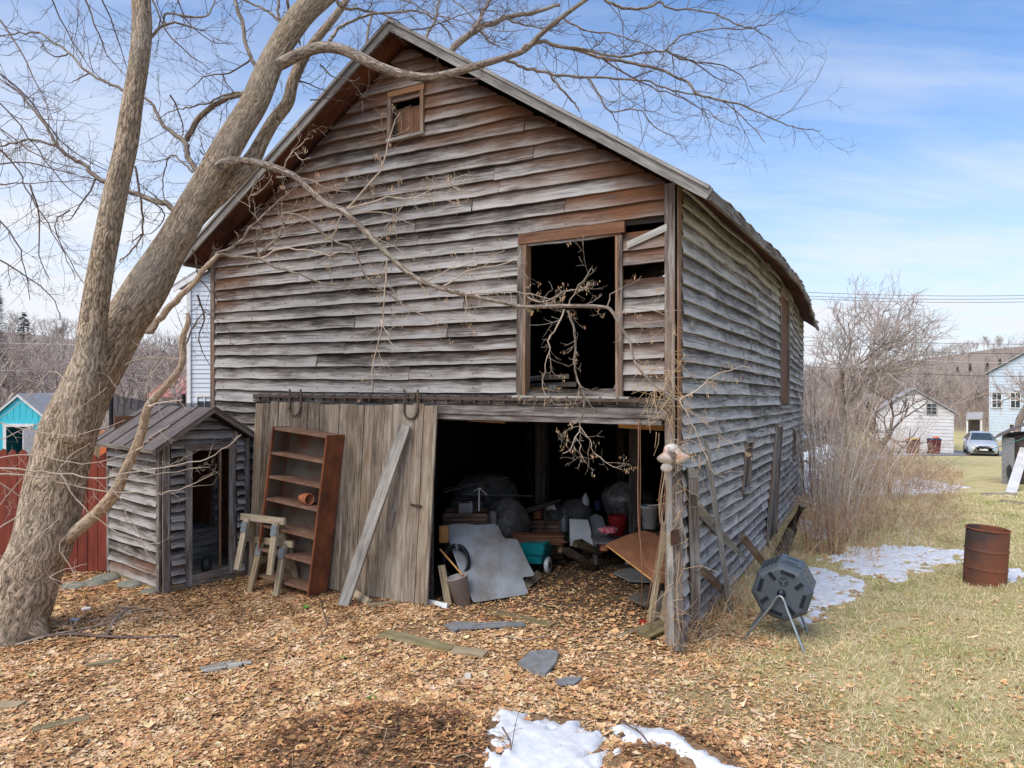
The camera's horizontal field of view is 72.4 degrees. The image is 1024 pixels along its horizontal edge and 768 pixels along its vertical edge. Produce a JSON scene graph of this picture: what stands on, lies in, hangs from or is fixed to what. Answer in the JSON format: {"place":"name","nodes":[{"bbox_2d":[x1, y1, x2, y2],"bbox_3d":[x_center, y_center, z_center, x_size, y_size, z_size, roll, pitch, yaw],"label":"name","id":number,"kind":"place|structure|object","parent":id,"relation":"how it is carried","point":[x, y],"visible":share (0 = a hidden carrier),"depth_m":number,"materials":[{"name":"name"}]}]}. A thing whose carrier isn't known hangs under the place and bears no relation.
{"place":"outdoors","nodes":[
{"label":"outdoors","id":0,"kind":"place"},
{"bbox_2d":[0,393,53,455],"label":"garden shed","id":1,"kind":"structure","parent":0,"point":[25,413],"depth_m":28.00,"materials":[{"name":"paint"}]},
{"bbox_2d":[23,428,35,455],"bbox_3d":[-19.120,2.485,27.720,0.024,1.470,0.448,0,0,36],"label":"door","id":2,"kind":"structure","parent":1,"relation":"in","point":[26,441],"depth_m":27.69,"materials":[{"name":"white paint"}]},
{"bbox_2d":[0,332,1023,767],"bbox_3d":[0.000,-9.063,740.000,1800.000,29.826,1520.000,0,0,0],"label":"ground","id":3,"kind":"structure","parent":0,"point":[982,474],"depth_m":7.17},
{"bbox_2d":[13,312,37,392],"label":"conifer","id":4,"kind":"object","parent":3,"relation":"on","point":[22,333],"visible":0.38,"depth_m":99.84,"materials":[{"name":"green plant"}]},
{"bbox_2d":[0,335,75,392],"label":"bare tree","id":5,"kind":"object","parent":3,"relation":"on","point":[34,366],"visible":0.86,"depth_m":54.10,"materials":[{"name":"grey plant"}]},
{"bbox_2d":[0,449,105,571],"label":"picket fence","id":6,"kind":"object","parent":3,"relation":"on","point":[89,549],"visible":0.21,"depth_m":10.17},
{"bbox_2d":[32,715,88,733],"bbox_3d":[-3.621,2.736,5.624,0.382,0.041,0.094,0,0,-35],"label":"fallen board","id":7,"kind":"object","parent":3,"relation":"on","point":[61,722],"visible":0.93,"depth_m":5.61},
{"bbox_2d":[15,602,132,645],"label":"fallen branch","id":8,"kind":"object","parent":3,"relation":"on","point":[26,641],"visible":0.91,"depth_m":7.66,"materials":[{"name":"wood"}]},
{"bbox_2d":[0,309,186,406],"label":"woods","id":9,"kind":"object","parent":3,"relation":"on","point":[15,361],"visible":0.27,"depth_m":74.54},
{"bbox_2d":[119,336,171,397],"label":"bare tree","id":10,"kind":"object","parent":3,"relation":"on","point":[137,353],"visible":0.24,"depth_m":45.47,"materials":[{"name":"brown plant"}]},
{"bbox_2d":[121,347,182,400],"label":"bare tree","id":11,"kind":"object","parent":3,"relation":"on","point":[125,378],"visible":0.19,"depth_m":52.31,"materials":[{"name":"brown plant"}]},
{"bbox_2d":[120,339,186,402],"bbox_3d":[-18.609,0.567,37.823,4.814,6.021,4.250,0,0,39],"label":"bare tree","id":12,"kind":"object","parent":3,"relation":"on","point":[172,366],"visible":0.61,"depth_m":37.71,"materials":[{"name":"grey plant"}]},
{"bbox_2d":[109,394,209,427],"bbox_3d":[-7.753,1.441,15.630,2.269,2.617,0.684,0,0,-22],"label":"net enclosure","id":13,"kind":"object","parent":3,"relation":"on","point":[126,407],"visible":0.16,"depth_m":15.62,"materials":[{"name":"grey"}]},
{"bbox_2d":[146,376,186,402],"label":"pink roof house","id":14,"kind":"structure","parent":3,"relation":"on","point":[168,397],"depth_m":39.40,"materials":[{"name":"metal"}]},
{"bbox_2d":[96,404,253,594],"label":"outhouse","id":15,"kind":"structure","parent":3,"relation":"on","point":[197,538],"depth_m":9.64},
{"bbox_2d":[217,449,220,565],"bbox_3d":[-4.158,1.730,9.942,0.031,1.600,0.454,0,0,-26],"label":"door","id":16,"kind":"structure","parent":15,"relation":"in","point":[219,453],"depth_m":9.77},
{"bbox_2d":[172,269,209,402],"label":"white house","id":17,"kind":"structure","parent":3,"relation":"on","point":[198,380],"depth_m":25.96,"materials":[{"name":"paint"}]},
{"bbox_2d":[199,660,251,672],"bbox_3d":[-2.768,2.728,6.765,0.471,0.039,0.208,0,0,-10],"label":"rotten wood","id":18,"kind":"object","parent":3,"relation":"on","point":[214,667],"visible":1,"depth_m":6.75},
{"bbox_2d":[247,536,299,595],"bbox_3d":[-3.163,2.394,9.320,0.660,0.674,0.442,0,0,26],"label":"sawhorse","id":19,"kind":"object","parent":3,"relation":"on","point":[282,564],"visible":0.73,"depth_m":9.25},
{"bbox_2d":[234,513,291,574],"bbox_3d":[-3.303,2.099,9.290,0.780,0.703,0.383,0,0,26],"label":"sawhorse","id":20,"kind":"object","parent":19,"relation":"on","point":[249,523],"visible":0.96,"depth_m":9.26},
{"bbox_2d":[256,426,344,596],"bbox_3d":[-2.815,1.645,9.248,1.215,2.160,0.417,0,0,27],"label":"wooden bookcase","id":21,"kind":"object","parent":3,"relation":"on","point":[301,460],"visible":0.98,"depth_m":9.29,"materials":[{"name":"wood"}]},
{"bbox_2d":[337,423,410,606],"bbox_3d":[-1.703,1.630,8.650,0.932,2.302,0.101,0,0,3],"label":"leaning plank","id":22,"kind":"object","parent":3,"relation":"on","point":[374,513],"visible":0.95,"depth_m":8.63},
{"bbox_2d":[379,629,456,652],"bbox_3d":[-1.005,2.724,7.425,0.911,0.035,0.172,0,0,30],"label":"fallen board","id":23,"kind":"object","parent":3,"relation":"on","point":[420,641],"visible":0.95,"depth_m":7.39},
{"bbox_2d":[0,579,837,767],"bbox_3d":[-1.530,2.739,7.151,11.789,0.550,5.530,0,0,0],"label":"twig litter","id":24,"kind":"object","parent":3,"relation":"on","point":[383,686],"visible":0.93,"depth_m":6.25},
{"bbox_2d":[0,0,856,648],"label":"maple tree","id":25,"kind":"object","parent":3,"relation":"on","point":[50,526],"visible":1,"depth_m":7.54,"materials":[{"name":"brown plant"}]},
{"bbox_2d":[438,565,451,603],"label":"scrap board","id":26,"kind":"object","parent":3,"relation":"on","point":[444,584],"visible":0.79,"depth_m":8.72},
{"bbox_2d":[333,0,579,68],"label":"background tree","id":27,"kind":"object","parent":3,"relation":"on","point":[466,37],"visible":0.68,"depth_m":26.80,"materials":[{"name":"brown plant"}]},
{"bbox_2d":[446,572,470,607],"bbox_3d":[-0.665,2.562,8.680,0.315,0.419,0.284,0,0,0],"label":"waste bin","id":28,"kind":"object","parent":3,"relation":"on","point":[458,584],"visible":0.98,"depth_m":8.59,"materials":[{"name":"beige plastic"}]},
{"bbox_2d":[450,646,487,657],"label":"fallen board","id":29,"kind":"object","parent":3,"relation":"on","point":[466,651],"visible":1,"depth_m":7.06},
{"bbox_2d":[444,621,525,632],"bbox_3d":[-0.312,2.707,7.902,0.890,0.037,0.310,0,0,-15],"label":"slate slab","id":30,"kind":"object","parent":3,"relation":"on","point":[454,627],"depth_m":7.84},
{"bbox_2d":[450,472,520,507],"bbox_3d":[-0.438,1.982,11.599,1.218,1.043,0.818,0,0,0],"label":"junk heap","id":31,"kind":"object","parent":3,"relation":"on","point":[506,486],"visible":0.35,"depth_m":11.33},
{"bbox_2d":[449,524,533,601],"bbox_3d":[-0.252,2.314,9.282,1.078,0.844,0.879,0,0,-32],"label":"chair mat","id":32,"kind":"object","parent":3,"relation":"on","point":[500,567],"visible":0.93,"depth_m":9.26,"materials":[{"name":"grey plastic"}]},
{"bbox_2d":[183,18,818,647],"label":"barn","id":33,"kind":"structure","parent":3,"relation":"on","point":[543,188],"depth_m":9.02,"materials":[{"name":"wood"}]},
{"bbox_2d":[248,389,437,606],"bbox_3d":[-2.325,1.404,9.233,3.183,2.669,0.102,0,0,27],"label":"sliding door","id":34,"kind":"structure","parent":33,"relation":"in","point":[396,566],"depth_m":8.92,"materials":[{"name":"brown wood"}]},
{"bbox_2d":[386,83,425,142],"bbox_3d":[-1.330,-3.429,8.914,0.570,0.652,0.160,0,0,27],"label":"gable window","id":35,"kind":"structure","parent":33,"relation":"in","point":[415,115],"depth_m":8.94,"materials":[{"name":"brown wood"}]},
{"bbox_2d":[442,544,470,576],"bbox_3d":[-0.720,2.339,9.060,0.373,0.542,0.284,0,0,0],"label":"coiled hose","id":36,"kind":"object","parent":33,"relation":"hanging from","point":[448,550],"visible":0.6,"depth_m":9.01,"materials":[{"name":"black plastic"}]},
{"bbox_2d":[443,508,488,557],"bbox_3d":[-0.661,2.173,10.190,0.651,0.661,0.440,0,0,0],"label":"crate","id":37,"kind":"object","parent":33,"relation":"on","point":[455,516],"visible":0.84,"depth_m":9.99,"materials":[{"name":"brown wood"}]},
{"bbox_2d":[451,497,483,507],"bbox_3d":[-0.674,2.100,10.790,0.484,0.657,0.440,0,0,0],"label":"crate","id":38,"kind":"object","parent":33,"relation":"on","point":[454,504],"visible":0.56,"depth_m":10.59,"materials":[{"name":"brown wood"}]},
{"bbox_2d":[569,519,592,545],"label":"plastic board","id":39,"kind":"object","parent":33,"relation":"on","point":[579,529],"visible":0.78,"depth_m":10.54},
{"bbox_2d":[608,514,626,535],"bbox_3d":[1.643,2.191,10.900,0.310,0.290,0.310,0,0,0],"label":"red bucket","id":40,"kind":"object","parent":33,"relation":"on","point":[619,521],"visible":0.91,"depth_m":10.79,"materials":[{"name":"plastic"}]},
{"bbox_2d":[637,419,666,572],"bbox_3d":[1.538,1.193,7.386,0.454,1.640,0.145,0,0,37],"label":"extension cord","id":41,"kind":"object","parent":33,"relation":"hanging from","point":[638,503],"visible":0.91,"depth_m":7.49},
{"bbox_2d":[657,444,688,472],"bbox_3d":[1.631,0.756,7.087,0.343,0.294,0.227,0,0,0],"label":"floodlight","id":42,"kind":"object","parent":33,"relation":"attached to","point":[665,458],"visible":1,"depth_m":7.07,"materials":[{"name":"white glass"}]},
{"bbox_2d":[643,470,667,623],"bbox_3d":[1.486,1.810,7.534,0.122,1.880,0.883,0,0,-6],"label":"extension cord","id":43,"kind":"object","parent":42,"relation":"hanging from","point":[664,500],"visible":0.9,"depth_m":7.22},
{"bbox_2d":[650,472,667,628],"bbox_3d":[1.507,1.822,7.431,0.106,1.850,0.682,0,0,-4],"label":"extension cord","id":44,"kind":"object","parent":42,"relation":"hanging from","point":[660,505],"visible":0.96,"depth_m":7.15,"materials":[{"name":"beige plastic"}]},
{"bbox_2d":[741,436,756,493],"bbox_3d":[3.558,1.215,10.553,0.176,0.846,0.627,0,0,27],"label":"side window","id":45,"kind":"structure","parent":33,"relation":"in","point":[747,466],"depth_m":10.63,"materials":[{"name":"grey wood"}]},
{"bbox_2d":[766,422,785,546],"bbox_3d":[5.192,2.148,13.762,0.285,2.833,1.757,0,0,27],"label":"side door","id":46,"kind":"structure","parent":33,"relation":"in","point":[773,500],"depth_m":13.66,"materials":[{"name":"wood"}]},
{"bbox_2d":[779,284,791,407],"bbox_3d":[5.617,-0.700,14.412,0.139,2.428,2.092,0,0,26],"label":"hay door","id":47,"kind":"structure","parent":33,"relation":"in","point":[784,334],"depth_m":14.76,"materials":[{"name":"brown wood"}]},
{"bbox_2d":[489,496,529,538],"bbox_3d":[-0.116,2.142,10.614,0.693,0.938,0.638,0,0,29],"label":"junk heap","id":48,"kind":"object","parent":3,"relation":"on","point":[512,515],"visible":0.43,"depth_m":10.41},
{"bbox_2d":[0,543,1023,767],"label":"leaf litter","id":49,"kind":"object","parent":3,"relation":"on","point":[342,708],"visible":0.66,"depth_m":6.32,"materials":[{"name":"brown plant"}]},
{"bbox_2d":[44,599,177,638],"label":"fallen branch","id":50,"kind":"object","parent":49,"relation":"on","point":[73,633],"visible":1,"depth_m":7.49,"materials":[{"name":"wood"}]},
{"bbox_2d":[487,609,555,627],"bbox_3d":[0.098,2.740,8.198,0.877,0.036,0.132,0,0,34],"label":"fallen board","id":51,"kind":"object","parent":3,"relation":"on","point":[532,620],"visible":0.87,"depth_m":8.16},
{"bbox_2d":[519,503,554,573],"bbox_3d":[0.379,2.298,10.477,0.545,0.904,0.952,0,0,20],"label":"garden cart","id":52,"kind":"object","parent":3,"relation":"on","point":[537,552],"visible":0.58,"depth_m":10.07,"materials":[{"name":"teal plastic"}]},
{"bbox_2d":[518,649,558,676],"bbox_3d":[0.273,2.707,6.836,0.334,0.041,0.593,0,0,24],"label":"paving slab","id":53,"kind":"object","parent":3,"relation":"on","point":[543,663],"depth_m":6.78,"materials":[{"name":"grey stone"}]},
{"bbox_2d":[94,385,988,455],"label":"undergrowth","id":54,"kind":"object","parent":3,"relation":"on","point":[959,418],"visible":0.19,"depth_m":89.98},
{"bbox_2d":[482,708,607,767],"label":"snow","id":55,"kind":"structure","parent":3,"relation":"on","point":[564,745],"depth_m":5.21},
{"bbox_2d":[529,515,564,558],"bbox_3d":[0.545,2.456,11.090,0.559,0.677,0.440,0,0,0],"label":"crate","id":56,"kind":"object","parent":3,"relation":"on","point":[555,554],"visible":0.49,"depth_m":10.89,"materials":[{"name":"brown wood"}]},
{"bbox_2d":[533,503,564,543],"bbox_3d":[0.641,2.293,11.315,0.614,0.751,0.610,0,0,26],"label":"junk heap","id":57,"kind":"object","parent":3,"relation":"on","point":[551,514],"visible":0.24,"depth_m":11.11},
{"bbox_2d":[558,547,593,565],"bbox_3d":[0.920,2.482,10.064,0.608,0.350,0.148,0,0,-28],"label":"log","id":58,"kind":"object","parent":3,"relation":"on","point":[573,554],"visible":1,"depth_m":10.00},
{"bbox_2d":[560,498,593,543],"bbox_3d":[1.019,2.219,11.307,0.693,0.779,0.608,0,0,0],"label":"junk heap","id":59,"kind":"object","parent":3,"relation":"on","point":[576,508],"visible":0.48,"depth_m":11.10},
{"bbox_2d":[572,539,601,554],"bbox_3d":[1.082,2.355,10.059,0.521,0.279,0.167,0,0,-32],"label":"log","id":60,"kind":"object","parent":3,"relation":"on","point":[583,545],"visible":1,"depth_m":9.99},
{"bbox_2d":[190,492,1023,767],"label":"grass","id":61,"kind":"structure","parent":3,"relation":"on","point":[963,593],"depth_m":7.34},
{"bbox_2d":[590,534,629,564],"bbox_3d":[1.481,2.464,10.400,0.796,0.396,0.475,0,0,-18],"label":"bench","id":62,"kind":"object","parent":3,"relation":"on","point":[600,539],"visible":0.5,"depth_m":10.32,"materials":[{"name":"grey wood"}]},
{"bbox_2d":[590,513,606,535],"bbox_3d":[1.322,2.187,10.700,0.248,0.381,0.200,0,0,0],"label":"grey chair back","id":63,"kind":"object","parent":62,"relation":"on","point":[596,521],"visible":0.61,"depth_m":10.71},
{"bbox_2d":[603,516,628,547],"bbox_3d":[1.966,2.444,11.713,0.952,0.896,0.897,0,0,-39],"label":"junk heap","id":64,"kind":"object","parent":3,"relation":"on","point":[606,522],"visible":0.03,"depth_m":11.41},
{"bbox_2d":[601,481,652,520],"bbox_3d":[1.902,1.950,11.606,0.857,0.692,0.626,0,0,0],"label":"wrapped bundle","id":65,"kind":"object","parent":64,"relation":"on","point":[614,498],"visible":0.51,"depth_m":11.39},
{"bbox_2d":[613,568,652,582],"bbox_3d":[1.719,2.679,9.828,0.595,0.040,0.638,0,0,12],"label":"slate piece","id":66,"kind":"object","parent":3,"relation":"on","point":[631,574],"visible":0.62,"depth_m":9.75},
{"bbox_2d":[607,530,664,582],"bbox_3d":[1.702,2.124,8.730,0.614,0.452,0.859,0,0,-39],"label":"brown panel","id":67,"kind":"object","parent":3,"relation":"on","point":[626,547],"visible":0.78,"depth_m":8.77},
{"bbox_2d":[627,584,664,606],"bbox_3d":[1.786,2.661,8.846,0.355,0.041,0.929,0,0,40],"label":"dark board","id":68,"kind":"object","parent":3,"relation":"on","point":[635,597],"visible":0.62,"depth_m":8.72,"materials":[{"name":"grey wood"}]},
{"bbox_2d":[635,527,659,536],"bbox_3d":[2.043,2.354,10.450,0.340,0.360,0.340,0,0,0],"label":"wooden crate","id":69,"kind":"object","parent":3,"relation":"on","point":[656,531],"visible":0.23,"depth_m":10.39,"materials":[{"name":"brown wood"}]},
{"bbox_2d":[640,504,658,528],"bbox_3d":[2.043,1.972,10.400,0.270,0.335,0.268,0,0,0],"label":"white bucket","id":70,"kind":"object","parent":69,"relation":"on","point":[649,513],"visible":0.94,"depth_m":10.30,"materials":[{"name":"plastic"}]},
{"bbox_2d":[637,618,664,638],"bbox_3d":[1.615,2.716,7.771,0.222,0.036,0.601,0,0,37],"label":"corner slab","id":71,"kind":"object","parent":3,"relation":"on","point":[657,628],"depth_m":7.69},
{"bbox_2d":[647,522,664,623],"bbox_3d":[1.672,2.176,8.038,0.334,1.169,0.078,0,0,-34],"label":"leaning board","id":72,"kind":"object","parent":3,"relation":"on","point":[657,584],"visible":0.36,"depth_m":8.02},
{"bbox_2d":[606,723,741,767],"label":"snow","id":73,"kind":"structure","parent":3,"relation":"on","point":[701,758],"depth_m":5.20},
{"bbox_2d":[665,467,683,651],"bbox_3d":[1.674,1.799,7.204,0.181,1.875,0.169,0,0,0],"label":"corner fence post","id":74,"kind":"object","parent":3,"relation":"on","point":[675,535],"visible":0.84,"depth_m":7.18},
{"bbox_2d":[621,349,718,651],"bbox_3d":[1.592,1.285,7.132,0.976,3.278,0.228,0,0,4],"label":"dry vine","id":75,"kind":"object","parent":74,"relation":"attached to","point":[669,374],"visible":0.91,"depth_m":7.15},
{"bbox_2d":[686,467,700,635],"bbox_3d":[1.986,1.868,7.657,0.140,1.942,0.420,0,0,22],"label":"gate post","id":76,"kind":"object","parent":3,"relation":"on","point":[693,535],"visible":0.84,"depth_m":7.62,"materials":[{"name":"wood"}]},
{"bbox_2d":[692,501,748,561],"bbox_3d":[2.883,2.096,9.424,0.102,1.675,4.192,0,0,26],"label":"brace board","id":77,"kind":"object","parent":76,"relation":"attached to","point":[706,517],"visible":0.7,"depth_m":8.44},
{"bbox_2d":[695,564,734,597],"bbox_3d":[2.474,2.422,8.459,0.095,0.951,1.977,0,0,27],"label":"slanted board","id":78,"kind":"object","parent":3,"relation":"on","point":[706,574],"visible":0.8,"depth_m":8.09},
{"bbox_2d":[704,440,733,616],"bbox_3d":[2.500,1.779,8.457,0.085,2.237,0.747,0,0,43],"label":"leaning pole","id":79,"kind":"object","parent":3,"relation":"on","point":[718,531],"visible":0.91,"depth_m":8.42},
{"bbox_2d":[738,533,764,564],"bbox_3d":[3.749,2.615,10.732,0.116,0.941,1.606,0,0,34],"label":"broken board","id":80,"kind":"object","parent":3,"relation":"on","point":[751,547],"visible":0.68,"depth_m":10.45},
{"bbox_2d":[650,533,884,649],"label":"dry stalks","id":81,"kind":"object","parent":3,"relation":"on","point":[723,603],"visible":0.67,"depth_m":8.89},
{"bbox_2d":[742,553,815,652],"bbox_3d":[2.988,2.427,7.832,0.727,0.932,0.888,0,0,27],"label":"compost tumbler","id":82,"kind":"object","parent":3,"relation":"on","point":[783,587],"visible":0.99,"depth_m":7.69,"materials":[{"name":"grey plastic"}]},
{"bbox_2d":[774,501,807,556],"bbox_3d":[5.270,2.697,13.088,0.503,1.084,1.525,0,0,31],"label":"old log post","id":83,"kind":"object","parent":3,"relation":"on","point":[788,537],"visible":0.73,"depth_m":13.13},
{"bbox_2d":[778,492,846,553],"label":"shrub","id":84,"kind":"object","parent":3,"relation":"on","point":[809,537],"visible":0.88,"depth_m":13.51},
{"bbox_2d":[792,455,859,518],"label":"shrub","id":85,"kind":"object","parent":3,"relation":"on","point":[817,485],"visible":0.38,"depth_m":17.74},
{"bbox_2d":[796,567,864,626],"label":"snow","id":86,"kind":"structure","parent":3,"relation":"on","point":[844,583],"depth_m":10.36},
{"bbox_2d":[795,351,875,510],"bbox_3d":[7.926,1.292,18.769,3.288,4.489,3.086,0,0,0],"label":"sapling clump","id":87,"kind":"object","parent":3,"relation":"on","point":[802,480],"visible":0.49,"depth_m":19.00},
{"bbox_2d":[778,488,901,554],"bbox_3d":[5.994,2.620,13.741,1.563,1.362,2.754,0,0,-29],"label":"shrub","id":88,"kind":"object","parent":3,"relation":"on","point":[833,540],"visible":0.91,"depth_m":13.29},
{"bbox_2d":[782,366,913,536],"bbox_3d":[7.143,1.454,15.823,3.263,3.929,3.863,0,0,27],"label":"sapling clump","id":89,"kind":"object","parent":3,"relation":"on","point":[833,445],"visible":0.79,"depth_m":15.56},
{"bbox_2d":[812,486,912,543],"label":"shrub","id":90,"kind":"object","parent":3,"relation":"on","point":[849,525],"visible":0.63,"depth_m":14.70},
{"bbox_2d":[771,426,979,552],"bbox_3d":[12.563,3.123,24.224,6.251,3.099,26.561,0,0,32],"label":"brush thicket","id":91,"kind":"object","parent":3,"relation":"on","point":[939,475],"visible":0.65,"depth_m":18.30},
{"bbox_2d":[792,497,960,531],"bbox_3d":[8.024,2.942,16.309,3.404,0.993,2.998,0,0,0],"label":"shrub","id":92,"kind":"object","parent":3,"relation":"on","point":[895,516],"visible":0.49,"depth_m":16.04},
{"bbox_2d":[804,462,970,495],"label":"snow","id":93,"kind":"structure","parent":3,"relation":"on","point":[945,487],"depth_m":25.98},
{"bbox_2d":[803,269,975,457],"bbox_3d":[20.604,-1.057,39.604,11.483,11.647,8.250,0,0,-22],"label":"bare tree","id":94,"kind":"object","parent":3,"relation":"on","point":[883,345],"visible":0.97,"depth_m":39.44,"materials":[{"name":"brown plant"}]},
{"bbox_2d":[816,543,963,582],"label":"snow","id":95,"kind":"structure","parent":3,"relation":"on","point":[889,566],"depth_m":12.70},
{"bbox_2d":[848,382,932,474],"bbox_3d":[17.140,2.154,32.074,3.561,4.502,5.511,0,0,35],"label":"apple tree","id":96,"kind":"object","parent":3,"relation":"on","point":[892,420],"visible":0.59,"depth_m":32.88,"materials":[{"name":"brown plant"}]},
{"bbox_2d":[796,348,1005,521],"bbox_3d":[8.853,1.279,17.749,4.218,4.444,4.661,0,0,-16],"label":"sapling clump","id":97,"kind":"object","parent":3,"relation":"on","point":[865,444],"visible":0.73,"depth_m":17.90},
{"bbox_2d":[803,332,1023,424],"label":"woods","id":98,"kind":"object","parent":3,"relation":"on","point":[962,387],"visible":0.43,"depth_m":112.44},
{"bbox_2d":[872,388,958,452],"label":"garage","id":99,"kind":"structure","parent":3,"relation":"on","point":[944,422],"depth_m":56.67,"materials":[{"name":"white paint"}]},
{"bbox_2d":[907,425,927,451],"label":"garage door","id":100,"kind":"structure","parent":99,"relation":"in","point":[918,431],"depth_m":56.73,"materials":[{"name":"white paint"}]},
{"bbox_2d":[853,406,1000,501],"bbox_3d":[11.888,2.178,20.691,2.879,2.982,4.881,0,0,18],"label":"sapling clump","id":101,"kind":"object","parent":3,"relation":"on","point":[890,454],"visible":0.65,"depth_m":21.86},
{"bbox_2d":[890,500,982,529],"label":"shrub","id":102,"kind":"object","parent":3,"relation":"on","point":[918,515],"visible":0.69,"depth_m":16.64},
{"bbox_2d":[962,524,1011,587],"bbox_3d":[7.320,2.675,10.808,0.602,0.909,0.602,2,2,0],"label":"barrel","id":103,"kind":"object","parent":3,"relation":"on","point":[986,554],"visible":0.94,"depth_m":10.59,"materials":[{"name":"metal"}]},
{"bbox_2d":[982,362,1023,431],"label":"bare tree","id":104,"kind":"object","parent":3,"relation":"on","point":[1020,415],"visible":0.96,"depth_m":62.58,"materials":[{"name":"brown plant"}]},
{"bbox_2d":[994,422,1023,483],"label":"tool shed","id":105,"kind":"structure","parent":3,"relation":"on","point":[1010,453],"depth_m":28.09,"materials":[{"name":"grey wood"}]},
{"bbox_2d":[1006,447,1023,491],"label":"leaning white board","id":106,"kind":"object","parent":3,"relation":"on","point":[1015,478],"visible":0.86,"depth_m":25.81,"materials":[{"name":"paint"}]},
{"bbox_2d":[0,0,1023,372],"label":"sky","id":107,"kind":"structure","parent":0,"point":[930,190],"materials":[{"name":"blue"}]},
{"bbox_2d":[803,435,1001,454],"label":"road","id":108,"kind":"structure","parent":0,"point":[962,453],"depth_m":54.65,"materials":[{"name":"asphalt"}]},
{"bbox_2d":[963,431,1000,455],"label":"parked car","id":109,"kind":"object","parent":108,"relation":"on","point":[980,440],"visible":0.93,"depth_m":52.35,"materials":[{"name":"silver metal"}]},
{"bbox_2d":[966,352,1023,439],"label":"blue house","id":110,"kind":"structure","parent":0,"point":[1004,419],"depth_m":71.31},
{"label":"stacked board","id":111,"kind":"object","parent":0,"visible":0},
{"bbox_2d":[519,541,566,542],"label":"stacked board","id":112,"kind":"object","parent":111,"relation":"on","point":[550,541],"visible":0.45,"depth_m":10.22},
{"bbox_2d":[511,537,564,540],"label":"stacked board","id":113,"kind":"object","parent":112,"relation":"on","point":[538,540],"visible":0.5,"depth_m":10.16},
{"bbox_2d":[513,537,562,539],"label":"stacked board","id":114,"kind":"object","parent":113,"relation":"on","point":[561,538],"visible":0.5,"depth_m":10.15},
{"bbox_2d":[510,534,560,537],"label":"stacked board","id":115,"kind":"object","parent":114,"relation":"on","point":[513,535],"visible":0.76,"depth_m":10.12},
{"bbox_2d":[513,532,564,536],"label":"stacked board","id":116,"kind":"object","parent":115,"relation":"on","point":[538,534],"visible":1,"depth_m":10.21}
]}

